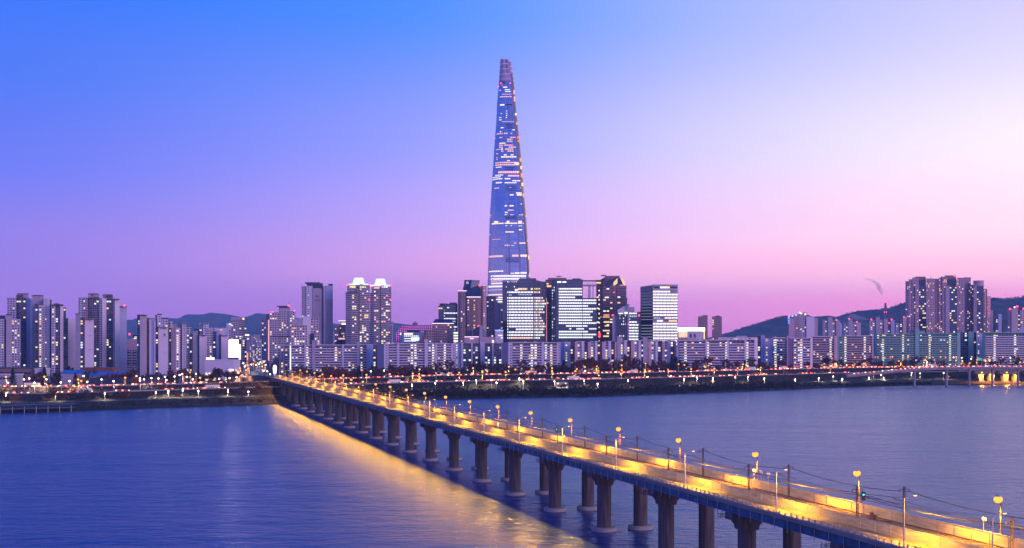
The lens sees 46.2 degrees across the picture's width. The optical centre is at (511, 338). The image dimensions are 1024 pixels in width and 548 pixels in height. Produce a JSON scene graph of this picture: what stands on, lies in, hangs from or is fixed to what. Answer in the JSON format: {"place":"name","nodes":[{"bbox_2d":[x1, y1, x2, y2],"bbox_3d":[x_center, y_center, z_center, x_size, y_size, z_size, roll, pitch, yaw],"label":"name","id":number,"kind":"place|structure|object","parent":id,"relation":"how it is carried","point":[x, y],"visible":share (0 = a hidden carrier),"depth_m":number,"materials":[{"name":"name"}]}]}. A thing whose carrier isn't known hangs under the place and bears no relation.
{"place":"outdoors","nodes":[
{"label":"outdoors","id":0,"kind":"place"},
{"bbox_2d":[246,328,261,344],"bbox_3d":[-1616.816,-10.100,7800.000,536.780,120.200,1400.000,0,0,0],"label":"hills","id":1,"kind":"structure","parent":0,"point":[254,331],"depth_m":7533.21,"materials":[{"name":"plant"}]},
{"bbox_2d":[240,375,283,381],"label":"approach road","id":2,"kind":"structure","parent":0,"point":[256,378],"depth_m":1109.01,"materials":[{"name":"asphalt"}]},
{"bbox_2d":[127,313,407,342],"bbox_3d":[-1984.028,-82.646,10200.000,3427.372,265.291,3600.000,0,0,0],"label":"hills","id":3,"kind":"structure","parent":0,"point":[213,320],"depth_m":9488.98,"materials":[{"name":"plant"}]},
{"bbox_2d":[487,59,529,300],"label":"skyscraper","id":4,"kind":"structure","parent":0,"point":[508,257],"depth_m":2145.38,"materials":[{"name":"blue glass"}]},
{"bbox_2d":[0,385,1023,547],"bbox_3d":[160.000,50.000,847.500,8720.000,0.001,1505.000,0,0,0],"label":"river water","id":5,"kind":"structure","parent":0,"point":[273,476],"depth_m":461.90,"materials":[{"name":"blue liquid"}]},
{"bbox_2d":[269,374,1023,547],"bbox_3d":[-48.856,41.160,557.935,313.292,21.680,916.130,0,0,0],"label":"railway bridge","id":6,"kind":"structure","parent":5,"relation":"in","point":[835,522],"depth_m":294.27,"materials":[{"name":"concrete"}]},
{"bbox_2d":[780,464,792,496],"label":"catenary mast","id":7,"kind":"object","parent":6,"relation":"on","point":[788,466],"visible":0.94,"depth_m":242.70,"materials":[{"name":"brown metal"}]},
{"bbox_2d":[302,375,1022,526],"bbox_3d":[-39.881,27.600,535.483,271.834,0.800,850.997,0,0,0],"label":"overhead wire","id":8,"kind":"object","parent":7,"relation":"hanging from","point":[743,469],"visible":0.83,"depth_m":245.69,"materials":[{"name":"metal"}]},
{"bbox_2d":[852,486,867,516],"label":"catenary mast","id":9,"kind":"object","parent":6,"relation":"on","point":[857,496],"visible":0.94,"depth_m":206.77,"materials":[{"name":"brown metal"}]},
{"bbox_2d":[893,486,909,524],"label":"catenary mast","id":10,"kind":"object","parent":6,"relation":"on","point":[903,489],"visible":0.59,"depth_m":206.51,"materials":[{"name":"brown metal"}]},
{"bbox_2d":[297,372,1023,518],"bbox_3d":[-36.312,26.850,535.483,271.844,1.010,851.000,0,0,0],"label":"overhead wire","id":11,"kind":"object","parent":10,"relation":"hanging from","point":[725,458],"visible":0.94,"depth_m":256.21,"materials":[{"name":"metal"}]},
{"bbox_2d":[902,494,916,546],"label":"bridge lamp","id":12,"kind":"object","parent":6,"relation":"on","point":[904,518],"visible":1,"depth_m":184.54,"materials":[{"name":"metal"}]},
{"bbox_2d":[994,495,1002,534],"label":"bridge lamp","id":13,"kind":"object","parent":6,"relation":"on","point":[998,499],"visible":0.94,"depth_m":191.56,"materials":[{"name":"yellow metal"}]},
{"bbox_2d":[1006,517,1023,547],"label":"catenary mast","id":14,"kind":"object","parent":6,"relation":"on","point":[1012,532],"visible":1,"depth_m":170.39,"materials":[{"name":"brown metal"}]},
{"bbox_2d":[289,373,1023,529],"bbox_3d":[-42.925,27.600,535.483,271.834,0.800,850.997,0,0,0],"label":"overhead wire","id":15,"kind":"object","parent":14,"relation":"hanging from","point":[751,472],"visible":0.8,"depth_m":236.87,"materials":[{"name":"metal"}]},
{"bbox_2d":[296,375,1022,534],"bbox_3d":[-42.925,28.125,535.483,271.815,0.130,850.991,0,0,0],"label":"overhead wire","id":16,"kind":"object","parent":15,"relation":"hanging from","point":[738,472],"visible":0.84,"depth_m":240.96,"materials":[{"name":"metal"}]},
{"bbox_2d":[292,374,1023,528],"bbox_3d":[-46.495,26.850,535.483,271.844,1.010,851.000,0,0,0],"label":"overhead wire","id":17,"kind":"object","parent":14,"relation":"hanging from","point":[722,467],"visible":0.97,"depth_m":239.12,"materials":[{"name":"metal"}]},
{"bbox_2d":[954,369,1023,381],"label":"road bridge","id":18,"kind":"structure","parent":5,"relation":"on","point":[1003,373],"depth_m":1318.00,"materials":[{"name":"concrete"}]},
{"bbox_2d":[0,346,1023,412],"bbox_3d":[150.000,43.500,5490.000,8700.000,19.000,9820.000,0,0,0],"label":"ground","id":19,"kind":"structure","parent":0,"point":[271,393],"depth_m":1070.81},
{"bbox_2d":[0,314,20,366],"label":"apartment tower","id":20,"kind":"structure","parent":19,"relation":"on","point":[9,341],"depth_m":1410.98,"materials":[{"name":"grey"}]},
{"bbox_2d":[0,374,23,386],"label":"building","id":21,"kind":"structure","parent":19,"relation":"on","point":[19,379],"depth_m":966.52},
{"bbox_2d":[7,293,31,366],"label":"apartment tower","id":22,"kind":"structure","parent":19,"relation":"on","point":[19,305],"depth_m":1477.00,"materials":[{"name":"grey"}]},
{"bbox_2d":[0,367,42,382],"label":"long hall","id":23,"kind":"structure","parent":19,"relation":"on","point":[28,372],"depth_m":1024.91,"materials":[{"name":"grey stone"}]},
{"bbox_2d":[0,403,78,413],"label":"river terrace","id":24,"kind":"structure","parent":19,"relation":"on","point":[36,408],"depth_m":812.52,"materials":[{"name":"concrete"}]},
{"bbox_2d":[32,295,51,374],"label":"apartment tower","id":25,"kind":"structure","parent":19,"relation":"on","point":[41,331],"depth_m":1437.00,"materials":[{"name":"grey"}]},
{"bbox_2d":[51,303,67,375],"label":"apartment tower","id":26,"kind":"structure","parent":19,"relation":"on","point":[59,341],"depth_m":1427.00,"materials":[{"name":"grey"}]},
{"bbox_2d":[68,319,75,369],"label":"apartment tower","id":27,"kind":"structure","parent":19,"relation":"on","point":[71,343],"depth_m":1467.06,"materials":[{"name":"paint"}]},
{"bbox_2d":[60,370,87,385],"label":"shed","id":28,"kind":"structure","parent":19,"relation":"on","point":[67,375],"depth_m":1005.19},
{"bbox_2d":[75,313,93,369],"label":"apartment tower","id":29,"kind":"structure","parent":19,"relation":"on","point":[84,342],"depth_m":1413.00,"materials":[{"name":"grey"}]},
{"bbox_2d":[78,293,119,371],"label":"apartment tower","id":30,"kind":"structure","parent":19,"relation":"on","point":[104,312],"depth_m":1476.00,"materials":[{"name":"grey"}]},
{"bbox_2d":[81,367,119,372],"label":"long shed","id":31,"kind":"structure","parent":19,"relation":"on","point":[106,369],"depth_m":1045.91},
{"bbox_2d":[89,372,125,377],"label":"shed","id":32,"kind":"structure","parent":19,"relation":"on","point":[96,375],"depth_m":1004.55,"materials":[{"name":"metal"}]},
{"bbox_2d":[120,305,126,372],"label":"apartment tower","id":33,"kind":"structure","parent":19,"relation":"on","point":[123,338],"depth_m":1517.70,"materials":[{"name":"blue paint"}]},
{"bbox_2d":[89,378,164,385],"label":"noise wall","id":34,"kind":"structure","parent":19,"relation":"on","point":[99,381],"depth_m":964.84,"materials":[{"name":"concrete"}]},
{"bbox_2d":[127,333,136,372],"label":"office building","id":35,"kind":"structure","parent":19,"relation":"on","point":[131,353],"depth_m":1557.00,"materials":[{"name":"grey"}]},
{"bbox_2d":[137,313,169,376],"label":"apartment tower","id":36,"kind":"structure","parent":19,"relation":"on","point":[153,345],"depth_m":1413.00,"materials":[{"name":"grey"}]},
{"bbox_2d":[170,321,185,376],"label":"apartment tower","id":37,"kind":"structure","parent":19,"relation":"on","point":[177,346],"depth_m":1423.59,"materials":[{"name":"grey"}]},
{"bbox_2d":[186,323,208,374],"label":"apartment tower","id":38,"kind":"structure","parent":19,"relation":"on","point":[197,347],"depth_m":1461.39,"materials":[{"name":"grey"}]},
{"bbox_2d":[209,328,230,358],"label":"apartment tower","id":39,"kind":"structure","parent":19,"relation":"on","point":[218,342],"depth_m":1463.00,"materials":[{"name":"grey"}]},
{"bbox_2d":[204,357,240,381],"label":"shopping mall","id":40,"kind":"structure","parent":19,"relation":"on","point":[211,363],"depth_m":1225.32,"materials":[{"name":"paint"}]},
{"bbox_2d":[228,339,240,375],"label":"advertising screen","id":41,"kind":"object","parent":19,"relation":"on","point":[234,348],"visible":0.71,"depth_m":1425.80,"materials":[{"name":"white"}]},
{"bbox_2d":[226,317,245,338],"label":"office tower","id":42,"kind":"structure","parent":19,"relation":"on","point":[237,326],"depth_m":1683.68,"materials":[{"name":"paint"}]},
{"bbox_2d":[239,334,249,372],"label":"office building","id":43,"kind":"structure","parent":19,"relation":"on","point":[245,348],"depth_m":1591.07,"materials":[{"name":"paint"}]},
{"bbox_2d":[251,335,260,347],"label":"office building","id":44,"kind":"structure","parent":19,"relation":"on","point":[257,341],"depth_m":2847.75,"materials":[{"name":"paint"}]},
{"bbox_2d":[255,339,261,360],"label":"office building","id":45,"kind":"structure","parent":19,"relation":"on","point":[258,353],"depth_m":2399.03,"materials":[{"name":"paint"}]},
{"bbox_2d":[262,314,269,370],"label":"office tower","id":46,"kind":"structure","parent":19,"relation":"on","point":[266,341],"depth_m":1681.44,"materials":[{"name":"paint"}]},
{"bbox_2d":[269,357,280,374],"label":"sail roof building","id":47,"kind":"structure","parent":19,"relation":"on","point":[277,361],"depth_m":1230.00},
{"bbox_2d":[269,305,295,365],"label":"office tower","id":48,"kind":"structure","parent":19,"relation":"on","point":[280,326],"depth_m":1650.15,"materials":[{"name":"paint"}]},
{"bbox_2d":[277,344,289,375],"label":"apartment block","id":49,"kind":"structure","parent":19,"relation":"on","point":[284,352],"depth_m":1366.10,"materials":[{"name":"paint"}]},
{"bbox_2d":[291,319,306,344],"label":"office building","id":50,"kind":"structure","parent":19,"relation":"on","point":[298,332],"depth_m":1501.19,"materials":[{"name":"paint"}]},
{"bbox_2d":[302,316,319,344],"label":"office building","id":51,"kind":"structure","parent":19,"relation":"on","point":[313,332],"depth_m":1517.19,"materials":[{"name":"paint"}]},
{"bbox_2d":[301,282,332,344],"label":"apartment tower","id":52,"kind":"structure","parent":19,"relation":"on","point":[317,299],"depth_m":1651.81,"materials":[{"name":"paint"}]},
{"bbox_2d":[320,364,337,377],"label":"bare tree","id":53,"kind":"object","parent":19,"relation":"on","point":[326,370],"visible":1,"depth_m":1065.43,"materials":[{"name":"brown plant"}]},
{"bbox_2d":[289,340,376,377],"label":"apartment block","id":54,"kind":"structure","parent":19,"relation":"on","point":[317,357],"depth_m":1341.61,"materials":[{"name":"paint"}]},
{"bbox_2d":[335,320,345,344],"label":"office building","id":55,"kind":"structure","parent":19,"relation":"on","point":[340,334],"depth_m":1740.87,"materials":[{"name":"blue"}]},
{"bbox_2d":[345,278,369,344],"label":"residential tower","id":56,"kind":"structure","parent":19,"relation":"on","point":[357,293],"depth_m":1612.17,"materials":[{"name":"paint"}]},
{"bbox_2d":[370,279,391,344],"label":"residential tower","id":57,"kind":"structure","parent":19,"relation":"on","point":[380,313],"depth_m":1611.99,"materials":[{"name":"paint"}]},
{"bbox_2d":[400,332,423,342],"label":"shopping hall","id":58,"kind":"structure","parent":19,"relation":"on","point":[410,337],"depth_m":1800.45,"materials":[{"name":"grey"}]},
{"bbox_2d":[395,322,432,342],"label":"building","id":59,"kind":"structure","parent":19,"relation":"on","point":[414,327],"depth_m":1993.00,"materials":[{"name":"purple metal"}]},
{"bbox_2d":[377,339,454,376],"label":"apartment block","id":60,"kind":"structure","parent":19,"relation":"on","point":[413,354],"depth_m":1312.92,"materials":[{"name":"paint"}]},
{"bbox_2d":[418,329,433,342],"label":"apartment block","id":61,"kind":"structure","parent":19,"relation":"on","point":[429,334],"depth_m":1500.59,"materials":[{"name":"concrete"}]},
{"bbox_2d":[432,319,453,342],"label":"office building","id":62,"kind":"structure","parent":19,"relation":"on","point":[443,330],"depth_m":1560.00,"materials":[{"name":"brown stone"}]},
{"bbox_2d":[438,303,457,342],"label":"office tower","id":63,"kind":"structure","parent":19,"relation":"on","point":[447,311],"depth_m":1681.56,"materials":[{"name":"blue"}]},
{"bbox_2d":[0,367,914,387],"bbox_3d":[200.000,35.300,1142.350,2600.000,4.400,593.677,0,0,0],"label":"guard wall","id":64,"kind":"structure","parent":19,"relation":"on","point":[448,375],"depth_m":1106.83,"materials":[{"name":"concrete"}]},
{"bbox_2d":[458,280,486,342],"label":"residential tower","id":65,"kind":"structure","parent":19,"relation":"on","point":[472,305],"depth_m":1650.00,"materials":[{"name":"grey concrete"}]},
{"bbox_2d":[454,342,501,374],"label":"apartment block","id":66,"kind":"structure","parent":19,"relation":"on","point":[468,354],"depth_m":1356.00,"materials":[{"name":"grey"}]},
{"bbox_2d":[464,325,493,342],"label":"building","id":67,"kind":"structure","parent":19,"relation":"on","point":[480,334],"depth_m":1500.00,"materials":[{"name":"grey"}]},
{"bbox_2d":[1,365,974,403],"bbox_3d":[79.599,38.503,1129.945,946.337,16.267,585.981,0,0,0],"label":"trees","id":68,"kind":"object","parent":19,"relation":"on","point":[377,379],"visible":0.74,"depth_m":1057.08,"materials":[{"name":"plant"}]},
{"bbox_2d":[486,296,501,342],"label":"apartment tower","id":69,"kind":"structure","parent":19,"relation":"on","point":[493,313],"depth_m":1681.56,"materials":[{"name":"blue"}]},
{"bbox_2d":[495,330,502,342],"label":"building","id":70,"kind":"structure","parent":19,"relation":"on","point":[498,336],"depth_m":1500.00,"materials":[{"name":"grey"}]},
{"bbox_2d":[71,380,931,408],"bbox_3d":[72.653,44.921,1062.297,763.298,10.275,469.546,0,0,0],"label":"bank scrub","id":71,"kind":"object","parent":19,"relation":"on","point":[543,390],"visible":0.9,"depth_m":1043.36,"materials":[{"name":"plant"}]},
{"bbox_2d":[4,371,1020,393],"bbox_3d":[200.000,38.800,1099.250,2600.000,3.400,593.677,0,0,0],"label":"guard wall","id":72,"kind":"structure","parent":19,"relation":"on","point":[472,381],"depth_m":1074.18,"materials":[{"name":"concrete"}]},
{"bbox_2d":[502,278,545,341],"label":"office tower","id":73,"kind":"structure","parent":19,"relation":"on","point":[523,309],"depth_m":1638.00,"materials":[{"name":"grey"}]},
{"bbox_2d":[502,341,560,373],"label":"apartment block","id":74,"kind":"structure","parent":19,"relation":"on","point":[536,353],"depth_m":1313.79,"materials":[{"name":"paint"}]},
{"bbox_2d":[545,276,565,341],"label":"office tower","id":75,"kind":"structure","parent":19,"relation":"on","point":[549,309],"depth_m":1698.43,"materials":[{"name":"grey stone"}]},
{"bbox_2d":[560,342,574,366],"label":"apartment block","id":76,"kind":"structure","parent":19,"relation":"on","point":[567,352],"depth_m":1346.42,"materials":[{"name":"blue paint"}]},
{"bbox_2d":[552,278,596,341],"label":"office tower","id":77,"kind":"structure","parent":19,"relation":"on","point":[574,315],"depth_m":1638.00,"materials":[{"name":"grey"}]},
{"bbox_2d":[583,280,596,297],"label":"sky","id":78,"kind":"structure","parent":19,"relation":"on","point":[589,290],"depth_m":1662.00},
{"bbox_2d":[575,341,616,372],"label":"apartment block","id":79,"kind":"structure","parent":19,"relation":"on","point":[597,350],"depth_m":1321.10,"materials":[{"name":"grey"}]},
{"bbox_2d":[596,275,626,341],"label":"office tower","id":80,"kind":"structure","parent":19,"relation":"on","point":[611,295],"depth_m":1680.71,"materials":[{"name":"black glass"}]},
{"bbox_2d":[612,304,640,341],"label":"office building","id":81,"kind":"structure","parent":19,"relation":"on","point":[626,322],"depth_m":1592.74,"materials":[{"name":"grey"}]},
{"bbox_2d":[621,354,639,366],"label":"bare tree","id":82,"kind":"object","parent":19,"relation":"on","point":[625,357],"visible":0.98,"depth_m":1210.27,"materials":[{"name":"brown plant"}]},
{"bbox_2d":[617,336,647,371],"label":"apartment block","id":83,"kind":"structure","parent":19,"relation":"on","point":[636,348],"depth_m":1320.73,"materials":[{"name":"grey"}]},
{"bbox_2d":[640,284,677,355],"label":"office tower","id":84,"kind":"structure","parent":19,"relation":"on","point":[659,310],"depth_m":1604.27,"materials":[{"name":"grey"}]},
{"bbox_2d":[648,340,675,371],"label":"apartment block","id":85,"kind":"structure","parent":19,"relation":"on","point":[659,351],"depth_m":1325.03,"materials":[{"name":"grey"}]},
{"bbox_2d":[678,328,704,339],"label":"shopping hall","id":86,"kind":"structure","parent":19,"relation":"on","point":[692,333],"depth_m":1679.69,"materials":[{"name":"grey"}]},
{"bbox_2d":[698,315,707,339],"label":"apartment tower","id":87,"kind":"structure","parent":19,"relation":"on","point":[702,321],"depth_m":1802.40,"materials":[{"name":"concrete"}]},
{"bbox_2d":[712,316,721,339],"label":"apartment tower","id":88,"kind":"structure","parent":19,"relation":"on","point":[716,327],"depth_m":1800.46,"materials":[{"name":"concrete"}]},
{"bbox_2d":[677,338,757,370],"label":"apartment block","id":89,"kind":"structure","parent":19,"relation":"on","point":[689,351],"depth_m":1312.91,"materials":[{"name":"paint"}]},
{"bbox_2d":[683,336,757,339],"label":"apartment block","id":90,"kind":"structure","parent":19,"relation":"on","point":[736,337],"depth_m":1455.00,"materials":[{"name":"grey"}]},
{"bbox_2d":[757,335,786,368],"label":"apartment block","id":91,"kind":"structure","parent":19,"relation":"on","point":[773,350],"depth_m":1383.65,"materials":[{"name":"grey"}]},
{"bbox_2d":[787,336,812,368],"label":"apartment block","id":92,"kind":"structure","parent":19,"relation":"on","point":[800,351],"depth_m":1350.00,"materials":[{"name":"paint"}]},
{"bbox_2d":[788,312,817,337],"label":"apartment tower","id":93,"kind":"structure","parent":19,"relation":"on","point":[802,325],"depth_m":1952.00,"materials":[{"name":"grey"}]},
{"bbox_2d":[812,336,836,367],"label":"apartment block","id":94,"kind":"structure","parent":19,"relation":"on","point":[824,347],"depth_m":1433.77,"materials":[{"name":"paint"}]},
{"bbox_2d":[823,316,841,335],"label":"apartment tower","id":95,"kind":"structure","parent":19,"relation":"on","point":[831,327],"depth_m":1952.00,"materials":[{"name":"paint"}]},
{"bbox_2d":[843,318,860,334],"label":"apartment tower","id":96,"kind":"structure","parent":19,"relation":"on","point":[851,327],"depth_m":1951.85,"materials":[{"name":"paint"}]},
{"bbox_2d":[837,334,873,367],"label":"apartment block","id":97,"kind":"structure","parent":19,"relation":"on","point":[851,347],"depth_m":1452.45,"materials":[{"name":"green paint"}]},
{"bbox_2d":[870,316,887,334],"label":"apartment tower","id":98,"kind":"structure","parent":19,"relation":"on","point":[877,325],"depth_m":1952.00,"materials":[{"name":"paint"}]},
{"bbox_2d":[888,317,905,333],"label":"apartment tower","id":99,"kind":"structure","parent":19,"relation":"on","point":[901,327],"depth_m":1981.35,"materials":[{"name":"grey"}]},
{"bbox_2d":[873,329,959,366],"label":"apartment block","id":100,"kind":"structure","parent":19,"relation":"on","point":[912,344],"depth_m":1500.38,"materials":[{"name":"green paint"}]},
{"bbox_2d":[905,277,934,333],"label":"residential tower","id":101,"kind":"structure","parent":19,"relation":"on","point":[920,303],"depth_m":2010.24,"materials":[{"name":"grey"}]},
{"bbox_2d":[846,366,1023,385],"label":"ramp viaduct","id":102,"kind":"object","parent":19,"relation":"on","point":[991,368],"visible":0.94,"depth_m":1276.26,"materials":[{"name":"concrete"}]},
{"bbox_2d":[935,275,964,332],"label":"residential tower","id":103,"kind":"structure","parent":19,"relation":"on","point":[949,303],"depth_m":2017.00,"materials":[{"name":"grey concrete"}]},
{"bbox_2d":[964,277,973,331],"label":"residential tower","id":104,"kind":"structure","parent":19,"relation":"on","point":[969,307],"depth_m":2030.00,"materials":[{"name":"paint"}]},
{"bbox_2d":[960,332,981,365],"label":"apartment block","id":105,"kind":"structure","parent":19,"relation":"on","point":[970,344],"depth_m":1549.00,"materials":[{"name":"blue"}]},
{"bbox_2d":[973,280,990,332],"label":"residential tower","id":106,"kind":"structure","parent":19,"relation":"on","point":[982,304],"depth_m":2010.84,"materials":[{"name":"paint"}]},
{"bbox_2d":[990,310,1003,331],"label":"apartment tower","id":107,"kind":"structure","parent":19,"relation":"on","point":[996,322],"depth_m":1861.00,"materials":[{"name":"grey"}]},
{"bbox_2d":[982,328,1023,365],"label":"apartment block","id":108,"kind":"structure","parent":19,"relation":"on","point":[1000,345],"depth_m":1500.04,"materials":[{"name":"green paint"}]},
{"bbox_2d":[1008,306,1023,331],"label":"apartment tower","id":109,"kind":"structure","parent":19,"relation":"on","point":[1015,319],"depth_m":1801.67,"materials":[{"name":"grey"}]},
{"bbox_2d":[300,375,1023,530],"bbox_3d":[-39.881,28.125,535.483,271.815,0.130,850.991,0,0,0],"label":"overhead wire","id":110,"kind":"object","parent":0,"point":[743,470],"visible":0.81,"depth_m":239.53,"materials":[{"name":"metal"}]},
{"bbox_2d":[708,297,1023,339],"bbox_3d":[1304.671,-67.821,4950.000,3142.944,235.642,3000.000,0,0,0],"label":"hills","id":111,"kind":"structure","parent":0,"point":[778,327],"depth_m":4527.88,"materials":[{"name":"plant"}]},
{"bbox_2d":[735,295,1023,330],"bbox_3d":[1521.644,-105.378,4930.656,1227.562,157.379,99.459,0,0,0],"label":"woods","id":112,"kind":"object","parent":111,"relation":"on","point":[847,313],"visible":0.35,"depth_m":4921.88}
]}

